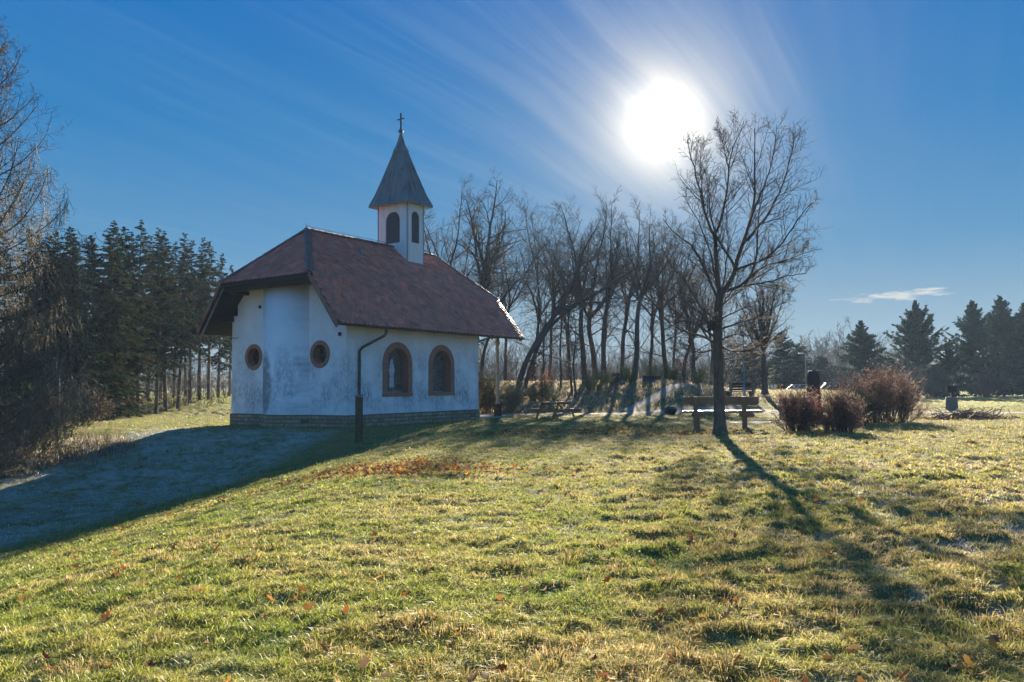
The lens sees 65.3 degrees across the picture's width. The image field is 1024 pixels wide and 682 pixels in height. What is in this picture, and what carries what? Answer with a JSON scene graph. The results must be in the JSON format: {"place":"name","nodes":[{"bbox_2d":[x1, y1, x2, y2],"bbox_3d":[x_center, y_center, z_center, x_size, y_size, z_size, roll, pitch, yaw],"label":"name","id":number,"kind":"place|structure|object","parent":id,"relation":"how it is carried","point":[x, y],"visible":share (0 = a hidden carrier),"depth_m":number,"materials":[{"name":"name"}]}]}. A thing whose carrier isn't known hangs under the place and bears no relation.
{"place":"outdoors","nodes":[
{"label":"outdoors","id":0,"kind":"place"},
{"bbox_2d":[0,380,1023,681],"bbox_3d":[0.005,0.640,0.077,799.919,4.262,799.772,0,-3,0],"label":"ground","id":1,"kind":"structure","parent":0,"point":[176,441],"depth_m":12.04,"materials":[{"name":"plant"}]},
{"bbox_2d":[0,231,32,409],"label":"spruce","id":2,"kind":"object","parent":1,"relation":"on","point":[7,298],"visible":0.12,"depth_m":37.87,"materials":[{"name":"green plant"}]},
{"bbox_2d":[0,419,46,477],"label":"bramble bush","id":3,"kind":"object","parent":1,"relation":"on","point":[11,467],"visible":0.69,"depth_m":23.11,"materials":[{"name":"brown plant"}]},
{"bbox_2d":[0,228,65,407],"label":"spruce","id":4,"kind":"object","parent":1,"relation":"on","point":[28,296],"visible":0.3,"depth_m":34.58,"materials":[{"name":"green plant"}]},
{"bbox_2d":[0,371,86,440],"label":"shrub","id":5,"kind":"object","parent":1,"relation":"on","point":[64,400],"visible":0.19,"depth_m":27.77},
{"bbox_2d":[14,235,87,412],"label":"spruce","id":6,"kind":"object","parent":1,"relation":"on","point":[53,305],"visible":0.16,"depth_m":35.38,"materials":[{"name":"green plant"}]},
{"bbox_2d":[0,393,107,462],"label":"bramble bush","id":7,"kind":"object","parent":1,"relation":"on","point":[45,442],"visible":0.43,"depth_m":24.65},
{"bbox_2d":[38,231,82,384],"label":"spruce","id":8,"kind":"object","parent":1,"relation":"on","point":[54,242],"visible":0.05,"depth_m":41.36,"materials":[{"name":"green plant"}]},
{"bbox_2d":[0,16,121,470],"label":"larch","id":9,"kind":"object","parent":1,"relation":"on","point":[8,364],"visible":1,"depth_m":16.72,"materials":[{"name":"brown plant"}]},
{"bbox_2d":[0,434,144,476],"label":"dry grass","id":10,"kind":"structure","parent":1,"relation":"on","point":[82,453],"depth_m":25.11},
{"bbox_2d":[34,227,111,421],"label":"spruce","id":11,"kind":"object","parent":1,"relation":"on","point":[73,297],"visible":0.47,"depth_m":36.40,"materials":[{"name":"green plant"}]},
{"bbox_2d":[41,357,114,444],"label":"sapling","id":12,"kind":"object","parent":1,"relation":"on","point":[68,388],"visible":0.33,"depth_m":26.59,"materials":[{"name":"brown plant"}]},
{"bbox_2d":[45,374,123,426],"bbox_3d":[-17.922,2.482,32.967,3.296,2.212,2.952,1,-4,-30],"label":"shrub","id":13,"kind":"object","parent":1,"relation":"on","point":[97,405],"visible":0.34,"depth_m":32.99,"materials":[{"name":"brown plant"}]},
{"bbox_2d":[68,235,133,420],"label":"spruce","id":14,"kind":"object","parent":1,"relation":"on","point":[98,339],"visible":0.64,"depth_m":38.60,"materials":[{"name":"green plant"}]},
{"bbox_2d":[72,220,152,419],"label":"spruce","id":15,"kind":"object","parent":1,"relation":"on","point":[123,283],"visible":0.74,"depth_m":39.69,"materials":[{"name":"green plant"}]},
{"bbox_2d":[0,346,231,395],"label":"wood","id":16,"kind":"object","parent":1,"relation":"on","point":[205,372],"visible":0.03,"depth_m":87.13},
{"bbox_2d":[1,379,231,420],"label":"undergrowth","id":17,"kind":"object","parent":1,"relation":"on","point":[203,394],"visible":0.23,"depth_m":49.58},
{"bbox_2d":[91,226,162,417],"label":"spruce","id":18,"kind":"object","parent":1,"relation":"on","point":[134,357],"visible":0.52,"depth_m":41.97,"materials":[{"name":"green plant"}]},
{"bbox_2d":[120,232,151,392],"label":"spruce","id":19,"kind":"object","parent":1,"relation":"on","point":[129,253],"visible":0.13,"depth_m":52.49,"materials":[{"name":"green plant"}]},
{"bbox_2d":[119,219,164,416],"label":"spruce","id":20,"kind":"object","parent":1,"relation":"on","point":[138,284],"visible":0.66,"depth_m":43.18,"materials":[{"name":"green plant"}]},
{"bbox_2d":[138,235,167,399],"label":"spruce","id":21,"kind":"object","parent":1,"relation":"on","point":[147,247],"visible":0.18,"depth_m":54.15,"materials":[{"name":"green plant"}]},
{"bbox_2d":[140,228,185,413],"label":"spruce","id":22,"kind":"object","parent":1,"relation":"on","point":[164,325],"visible":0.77,"depth_m":45.74,"materials":[{"name":"green plant"}]},
{"bbox_2d":[139,230,190,410],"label":"spruce","id":23,"kind":"object","parent":1,"relation":"on","point":[170,366],"visible":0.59,"depth_m":47.09,"materials":[{"name":"green plant"}]},
{"bbox_2d":[154,241,194,395],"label":"spruce","id":24,"kind":"object","parent":1,"relation":"on","point":[175,249],"visible":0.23,"depth_m":60.39,"materials":[{"name":"green plant"}]},
{"bbox_2d":[165,233,201,408],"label":"spruce","id":25,"kind":"object","parent":1,"relation":"on","point":[189,295],"visible":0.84,"depth_m":48.90,"materials":[{"name":"green plant"}]},
{"bbox_2d":[173,240,207,402],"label":"spruce","id":26,"kind":"object","parent":1,"relation":"on","point":[190,301],"visible":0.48,"depth_m":51.16,"materials":[{"name":"green plant"}]},
{"bbox_2d":[184,237,221,399],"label":"spruce","id":27,"kind":"object","parent":1,"relation":"on","point":[204,291],"visible":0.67,"depth_m":52.20,"materials":[{"name":"green plant"}]},
{"bbox_2d":[191,241,225,399],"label":"spruce","id":28,"kind":"object","parent":1,"relation":"on","point":[212,276],"visible":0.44,"depth_m":54.24,"materials":[{"name":"green plant"}]},
{"bbox_2d":[201,253,231,397],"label":"spruce","id":29,"kind":"object","parent":1,"relation":"on","point":[221,351],"visible":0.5,"depth_m":57.78,"materials":[{"name":"green plant"}]},
{"bbox_2d":[354,394,363,442],"bbox_3d":[-4.835,2.513,25.241,0.250,1.639,0.200,-1,-3,14],"label":"wooden post","id":30,"kind":"object","parent":1,"relation":"on","point":[358,418],"visible":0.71,"depth_m":25.18,"materials":[{"name":"brown wood"}]},
{"bbox_2d":[197,113,524,428],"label":"chapel","id":31,"kind":"structure","parent":1,"relation":"on","point":[321,328],"depth_m":32.27,"materials":[{"name":"white paint"}]},
{"bbox_2d":[245,344,261,369],"bbox_3d":[-10.419,0.660,32.556,1.060,1.060,0.335,-3,-4,34],"label":"round window","id":32,"kind":"structure","parent":31,"relation":"in","point":[253,355],"depth_m":32.62,"materials":[{"name":"glass"}]},
{"bbox_2d":[310,340,329,367],"bbox_3d":[-7.212,0.510,30.411,1.060,1.060,0.335,-3,-4,34],"label":"round window","id":33,"kind":"structure","parent":31,"relation":"in","point":[319,352],"depth_m":30.48,"materials":[{"name":"glass"}]},
{"bbox_2d":[382,342,412,396],"bbox_3d":[-4.680,1.126,31.895,0.380,2.160,1.760,-3,-4,34],"label":"window","id":34,"kind":"structure","parent":31,"relation":"in","point":[404,374],"depth_m":32.14,"materials":[{"name":"brown glass"}]},
{"bbox_2d":[428,345,454,395],"bbox_3d":[-3.132,1.247,34.201,0.380,2.160,1.760,-3,-4,34],"label":"window","id":35,"kind":"structure","parent":31,"relation":"in","point":[445,366],"depth_m":34.48,"materials":[{"name":"brown glass"}]},
{"bbox_2d":[424,174,509,351],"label":"bare tree","id":36,"kind":"object","parent":1,"relation":"on","point":[448,248],"visible":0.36,"depth_m":52.27,"materials":[{"name":"brown plant"}]},
{"bbox_2d":[424,188,524,311],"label":"bare tree","id":37,"kind":"object","parent":1,"relation":"on","point":[464,269],"visible":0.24,"depth_m":60.11,"materials":[{"name":"brown plant"}]},
{"bbox_2d":[478,370,511,413],"bbox_3d":[-1.264,2.723,43.551,2.505,2.600,2.238,-2,-4,31],"label":"bush","id":38,"kind":"object","parent":1,"relation":"on","point":[487,401],"visible":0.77,"depth_m":43.32,"materials":[{"name":"green plant"}]},
{"bbox_2d":[443,167,548,359],"bbox_3d":[-1.631,-3.856,49.885,9.142,14.860,7.907,0,-3,0],"label":"bare tree","id":39,"kind":"object","parent":1,"relation":"on","point":[486,266],"visible":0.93,"depth_m":50.20,"materials":[{"name":"brown plant"}]},
{"bbox_2d":[492,379,528,411],"bbox_3d":[-0.091,3.046,44.551,2.256,1.924,2.160,1,-4,-19],"label":"bush","id":40,"kind":"object","parent":1,"relation":"on","point":[515,400],"visible":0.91,"depth_m":44.20,"materials":[{"name":"green plant"}]},
{"bbox_2d":[10,381,1014,681],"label":"fallen leaves","id":41,"kind":"object","parent":1,"relation":"on","point":[994,639],"visible":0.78,"depth_m":9.18,"materials":[{"name":"brown plant"}]},
{"bbox_2d":[469,191,555,380],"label":"bare tree","id":42,"kind":"object","parent":1,"relation":"on","point":[509,304],"visible":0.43,"depth_m":59.93,"materials":[{"name":"brown plant"}]},
{"bbox_2d":[474,246,560,387],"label":"bare tree","id":43,"kind":"object","parent":1,"relation":"on","point":[483,353],"visible":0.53,"depth_m":52.33,"materials":[{"name":"brown plant"}]},
{"bbox_2d":[485,187,598,380],"bbox_3d":[1.131,-4.009,58.222,8.257,14.601,8.346,-3,-4,38],"label":"bare tree","id":44,"kind":"object","parent":1,"relation":"on","point":[538,282],"visible":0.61,"depth_m":57.99,"materials":[{"name":"brown plant"}]},
{"bbox_2d":[525,358,561,401],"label":"young beech","id":45,"kind":"object","parent":1,"relation":"on","point":[543,373],"visible":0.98,"depth_m":47.40,"materials":[{"name":"brown plant"}]},
{"bbox_2d":[519,295,571,390],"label":"sapling","id":46,"kind":"object","parent":1,"relation":"on","point":[543,342],"visible":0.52,"depth_m":49.95,"materials":[{"name":"brown plant"}]},
{"bbox_2d":[533,377,566,401],"bbox_3d":[2.231,2.899,47.445,2.038,1.657,1.523,1,-4,-30],"label":"broom bush","id":47,"kind":"object","parent":1,"relation":"on","point":[547,393],"visible":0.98,"depth_m":47.29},
{"bbox_2d":[527,401,582,419],"bbox_3d":[1.946,3.154,35.776,1.860,0.863,1.850,-3,-4,40],"label":"picnic table","id":48,"kind":"object","parent":1,"relation":"on","point":[549,409],"visible":0.93,"depth_m":35.57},
{"bbox_2d":[524,274,587,391],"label":"sapling","id":49,"kind":"object","parent":1,"relation":"on","point":[560,335],"visible":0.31,"depth_m":50.96,"materials":[{"name":"brown plant"}]},
{"bbox_2d":[512,209,604,380],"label":"bare tree","id":50,"kind":"object","parent":1,"relation":"on","point":[551,336],"visible":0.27,"depth_m":61.12,"materials":[{"name":"brown plant"}]},
{"bbox_2d":[515,206,612,391],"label":"bare tree","id":51,"kind":"object","parent":1,"relation":"on","point":[531,351],"visible":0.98,"depth_m":48.53,"materials":[{"name":"brown plant"}]},
{"bbox_2d":[501,208,642,379],"bbox_3d":[4.416,-3.914,63.865,11.262,14.940,8.652,-2,-4,22],"label":"bare tree","id":52,"kind":"object","parent":1,"relation":"on","point":[564,317],"visible":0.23,"depth_m":64.05,"materials":[{"name":"brown plant"}]},
{"bbox_2d":[545,306,598,396],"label":"sapling","id":53,"kind":"object","parent":1,"relation":"on","point":[573,350],"visible":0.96,"depth_m":49.05,"materials":[{"name":"brown plant"}]},
{"bbox_2d":[536,195,609,384],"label":"bare tree","id":54,"kind":"object","parent":1,"relation":"on","point":[583,356],"visible":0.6,"depth_m":52.99,"materials":[{"name":"brown plant"}]},
{"bbox_2d":[548,270,597,393],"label":"sapling","id":55,"kind":"object","parent":1,"relation":"on","point":[570,372],"visible":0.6,"depth_m":50.01,"materials":[{"name":"brown plant"}]},
{"bbox_2d":[524,183,636,379],"bbox_3d":[5.016,-3.852,55.791,8.393,13.922,6.583,0,-3,0],"label":"bare tree","id":56,"kind":"object","parent":1,"relation":"on","point":[592,351],"visible":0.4,"depth_m":54.99,"materials":[{"name":"brown plant"}]},
{"bbox_2d":[521,224,661,395],"bbox_3d":[4.832,-1.934,50.008,8.913,11.172,7.575,0,-3,0],"label":"bare tree","id":57,"kind":"object","parent":1,"relation":"on","point":[612,281],"visible":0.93,"depth_m":49.44,"materials":[{"name":"brown plant"}]},
{"bbox_2d":[579,366,608,391],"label":"broom bush","id":58,"kind":"object","parent":1,"relation":"on","point":[592,386],"visible":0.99,"depth_m":49.84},
{"bbox_2d":[598,368,619,386],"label":"broom bush","id":59,"kind":"object","parent":1,"relation":"on","point":[609,380],"visible":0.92,"depth_m":50.38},
{"bbox_2d":[566,190,670,381],"bbox_3d":[6.851,-3.872,54.311,7.434,13.734,5.799,1,-4,-29],"label":"bare tree","id":60,"kind":"object","parent":1,"relation":"on","point":[610,289],"visible":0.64,"depth_m":54.13,"materials":[{"name":"brown plant"}]},
{"bbox_2d":[616,360,638,385],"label":"broom bush","id":61,"kind":"object","parent":1,"relation":"on","point":[631,377],"visible":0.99,"depth_m":49.85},
{"bbox_2d":[478,341,777,388],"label":"undergrowth","id":62,"kind":"object","parent":1,"relation":"on","point":[612,371],"visible":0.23,"depth_m":64.53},
{"bbox_2d":[478,378,778,412],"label":"rough grass","id":63,"kind":"structure","parent":1,"relation":"on","point":[671,394],"depth_m":47.45,"materials":[{"name":"plant"}]},
{"bbox_2d":[583,203,687,377],"bbox_3d":[8.225,-3.170,53.291,6.948,12.237,5.768,0,-3,0],"label":"bare tree","id":64,"kind":"object","parent":1,"relation":"on","point":[644,288],"visible":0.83,"depth_m":53.16,"materials":[{"name":"brown plant"}]},
{"bbox_2d":[595,195,680,372],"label":"bare tree","id":65,"kind":"object","parent":1,"relation":"on","point":[622,345],"visible":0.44,"depth_m":56.96,"materials":[{"name":"brown plant"}]},
{"bbox_2d":[590,211,699,373],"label":"bare tree","id":66,"kind":"object","parent":1,"relation":"on","point":[652,337],"visible":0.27,"depth_m":59.98,"materials":[{"name":"brown plant"}]},
{"bbox_2d":[638,357,666,377],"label":"broom bush","id":67,"kind":"object","parent":1,"relation":"on","point":[651,371],"visible":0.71,"depth_m":52.95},
{"bbox_2d":[619,383,695,411],"bbox_3d":[10.754,3.458,50.802,3.314,1.554,18.177,-2,-4,24],"label":"trail","id":68,"kind":"object","parent":1,"relation":"on","point":[645,402],"visible":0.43,"depth_m":45.44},
{"bbox_2d":[608,223,712,376],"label":"bare tree","id":69,"kind":"object","parent":1,"relation":"on","point":[663,349],"visible":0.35,"depth_m":56.07,"materials":[{"name":"brown plant"}]},
{"bbox_2d":[655,358,680,380],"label":"broom bush","id":70,"kind":"object","parent":1,"relation":"on","point":[665,374],"visible":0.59,"depth_m":52.85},
{"bbox_2d":[625,221,731,383],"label":"bare tree","id":71,"kind":"object","parent":1,"relation":"on","point":[694,328],"visible":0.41,"depth_m":56.03,"materials":[{"name":"brown plant"}]},
{"bbox_2d":[642,227,728,374],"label":"bare tree","id":72,"kind":"object","parent":1,"relation":"on","point":[673,362],"visible":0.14,"depth_m":66.23,"materials":[{"name":"brown plant"}]},
{"bbox_2d":[668,347,703,382],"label":"young beech","id":73,"kind":"object","parent":1,"relation":"on","point":[678,366],"visible":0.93,"depth_m":50.02,"materials":[{"name":"brown plant"}]},
{"bbox_2d":[688,361,711,384],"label":"broom bush","id":74,"kind":"object","parent":1,"relation":"on","point":[700,377],"visible":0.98,"depth_m":50.91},
{"bbox_2d":[660,247,747,381],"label":"bare tree","id":75,"kind":"object","parent":1,"relation":"on","point":[689,327],"visible":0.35,"depth_m":54.04,"materials":[{"name":"brown plant"}]},
{"bbox_2d":[687,263,739,386],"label":"bare tree","id":76,"kind":"object","parent":1,"relation":"on","point":[711,369],"visible":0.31,"depth_m":59.95,"materials":[{"name":"brown plant"}]},
{"bbox_2d":[478,322,962,390],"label":"wood","id":77,"kind":"object","parent":1,"relation":"on","point":[486,362],"visible":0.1,"depth_m":108.92,"materials":[{"name":"plant"}]},
{"bbox_2d":[682,396,762,428],"bbox_3d":[6.885,2.420,26.124,2.578,1.205,0.630,-1,-3,7],"label":"bench","id":78,"kind":"object","parent":1,"relation":"on","point":[697,414],"visible":0.79,"depth_m":25.95,"materials":[{"name":"brown wood"}]},
{"bbox_2d":[707,313,758,383],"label":"bare tree","id":79,"kind":"object","parent":1,"relation":"on","point":[728,365],"visible":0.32,"depth_m":83.72,"materials":[{"name":"brown plant"}]},
{"bbox_2d":[640,108,828,434],"bbox_3d":[6.402,-2.111,23.003,5.715,9.850,4.199,0,-3,0],"label":"tree","id":80,"kind":"object","parent":1,"relation":"on","point":[719,425],"visible":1,"depth_m":22.79,"materials":[{"name":"brown plant"}]},
{"bbox_2d":[724,383,755,396],"bbox_3d":[12.535,2.806,44.141,1.775,1.000,0.713,0,-3,-6],"label":"park bench","id":81,"kind":"object","parent":1,"relation":"on","point":[751,393],"visible":0.78,"depth_m":43.92,"materials":[{"name":"brown wood"}]},
{"bbox_2d":[725,343,776,389],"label":"spruce","id":82,"kind":"object","parent":1,"relation":"on","point":[757,372],"visible":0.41,"depth_m":83.72,"materials":[{"name":"green plant"}]},
{"bbox_2d":[729,266,795,394],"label":"tree","id":83,"kind":"object","parent":1,"relation":"on","point":[763,328],"visible":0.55,"depth_m":46.35,"materials":[{"name":"brown plant"}]},
{"bbox_2d":[760,332,804,389],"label":"spruce","id":84,"kind":"object","parent":1,"relation":"on","point":[779,355],"visible":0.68,"depth_m":91.51,"materials":[{"name":"green plant"}]},
{"bbox_2d":[769,380,823,431],"bbox_3d":[9.019,2.025,25.002,1.871,1.676,1.751,0,-3,0],"label":"shrub","id":85,"kind":"object","parent":1,"relation":"on","point":[799,415],"visible":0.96,"depth_m":24.73,"materials":[{"name":"brown plant"}]},
{"bbox_2d":[783,343,821,385],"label":"spruce","id":86,"kind":"object","parent":1,"relation":"on","point":[801,371],"visible":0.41,"depth_m":95.49,"materials":[{"name":"green plant"}]},
{"bbox_2d":[806,370,821,412],"bbox_3d":[13.553,2.452,35.910,0.667,2.266,0.518,0,-3,0],"label":"carved stump","id":87,"kind":"object","parent":1,"relation":"on","point":[812,377],"visible":0.48,"depth_m":35.74,"materials":[{"name":"brown wood"}]},
{"bbox_2d":[794,330,834,367],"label":"bare tree","id":88,"kind":"object","parent":1,"relation":"on","point":[810,353],"visible":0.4,"depth_m":117.98,"materials":[{"name":"brown plant"}]},
{"bbox_2d":[801,356,836,384],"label":"spruce","id":89,"kind":"object","parent":1,"relation":"on","point":[823,362],"visible":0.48,"depth_m":99.55,"materials":[{"name":"green plant"}]},
{"bbox_2d":[810,375,869,432],"bbox_3d":[9.738,1.846,23.794,1.615,1.889,1.763,1,-4,-22],"label":"shrub","id":90,"kind":"object","parent":1,"relation":"on","point":[838,413],"visible":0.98,"depth_m":23.55,"materials":[{"name":"brown plant"}]},
{"bbox_2d":[827,364,869,391],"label":"thicket","id":91,"kind":"object","parent":1,"relation":"on","point":[845,377],"visible":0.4,"depth_m":75.66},
{"bbox_2d":[826,316,878,381],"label":"bare tree","id":92,"kind":"object","parent":1,"relation":"on","point":[841,352],"visible":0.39,"depth_m":112.13,"materials":[{"name":"brown plant"}]},
{"bbox_2d":[839,378,887,425],"bbox_3d":[12.103,2.160,28.082,1.837,1.734,1.604,1,-4,-28],"label":"shrub","id":93,"kind":"object","parent":1,"relation":"on","point":[868,409],"visible":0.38,"depth_m":27.81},
{"bbox_2d":[824,320,906,390],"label":"spruce","id":94,"kind":"object","parent":1,"relation":"on","point":[863,352],"visible":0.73,"depth_m":83.59,"materials":[{"name":"green plant"}]},
{"bbox_2d":[837,360,933,423],"bbox_3d":[13.863,1.922,29.890,3.451,2.491,2.979,-2,-4,28],"label":"shrub","id":95,"kind":"object","parent":1,"relation":"on","point":[884,395],"visible":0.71,"depth_m":29.35,"materials":[{"name":"brown plant"}]},
{"bbox_2d":[868,355,930,397],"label":"thicket","id":96,"kind":"object","parent":1,"relation":"on","point":[910,375],"visible":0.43,"depth_m":77.74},
{"bbox_2d":[873,300,965,396],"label":"spruce","id":97,"kind":"object","parent":1,"relation":"on","point":[915,330],"visible":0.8,"depth_m":85.37,"materials":[{"name":"green plant"}]},
{"bbox_2d":[905,358,965,397],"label":"thicket","id":98,"kind":"object","parent":1,"relation":"on","point":[932,389],"visible":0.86,"depth_m":79.63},
{"bbox_2d":[921,343,979,397],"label":"spruce","id":99,"kind":"object","parent":1,"relation":"on","point":[949,353],"visible":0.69,"depth_m":83.47,"materials":[{"name":"green plant"}]},
{"bbox_2d":[945,386,957,409],"bbox_3d":[22.140,2.963,40.234,0.578,1.398,0.400,-2,-4,24],"label":"stone pedestal","id":100,"kind":"object","parent":1,"relation":"on","point":[951,402],"visible":0.84,"depth_m":40.10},
{"bbox_2d":[882,406,1022,419],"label":"brushwood heap","id":101,"kind":"object","parent":1,"relation":"on","point":[974,415],"visible":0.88,"depth_m":32.17,"materials":[{"name":"brown plant"}]},
{"bbox_2d":[933,300,1019,396],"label":"spruce","id":102,"kind":"object","parent":1,"relation":"on","point":[974,330],"visible":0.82,"depth_m":87.47,"materials":[{"name":"green plant"}]},
{"bbox_2d":[960,362,1019,397],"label":"thicket","id":103,"kind":"object","parent":1,"relation":"on","point":[991,386],"visible":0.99,"depth_m":81.37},
{"bbox_2d":[963,294,1023,396],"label":"spruce","id":104,"kind":"object","parent":1,"relation":"on","point":[1006,328],"visible":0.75,"depth_m":89.17,"materials":[{"name":"green plant"}]},
{"bbox_2d":[989,303,1023,395],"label":"spruce","id":105,"kind":"object","parent":1,"relation":"on","point":[1018,336],"visible":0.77,"depth_m":88.82,"materials":[{"name":"green plant"}]},
{"bbox_2d":[0,0,1023,376],"label":"sky","id":106,"kind":"structure","parent":0,"point":[241,126],"materials":[{"name":"blue"}]},
{"bbox_2d":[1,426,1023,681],"bbox_3d":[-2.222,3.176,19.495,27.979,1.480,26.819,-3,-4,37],"label":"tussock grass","id":107,"kind":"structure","parent":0,"point":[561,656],"depth_m":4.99,"materials":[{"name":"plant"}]},
{"bbox_2d":[140,363,1022,387],"bbox_3d":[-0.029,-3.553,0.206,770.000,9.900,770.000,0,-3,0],"label":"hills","id":108,"kind":"structure","parent":0,"point":[231,379],"depth_m":320.21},
{"bbox_2d":[480,406,1023,414],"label":"path","id":109,"kind":"structure","parent":0,"point":[679,410],"depth_m":41.20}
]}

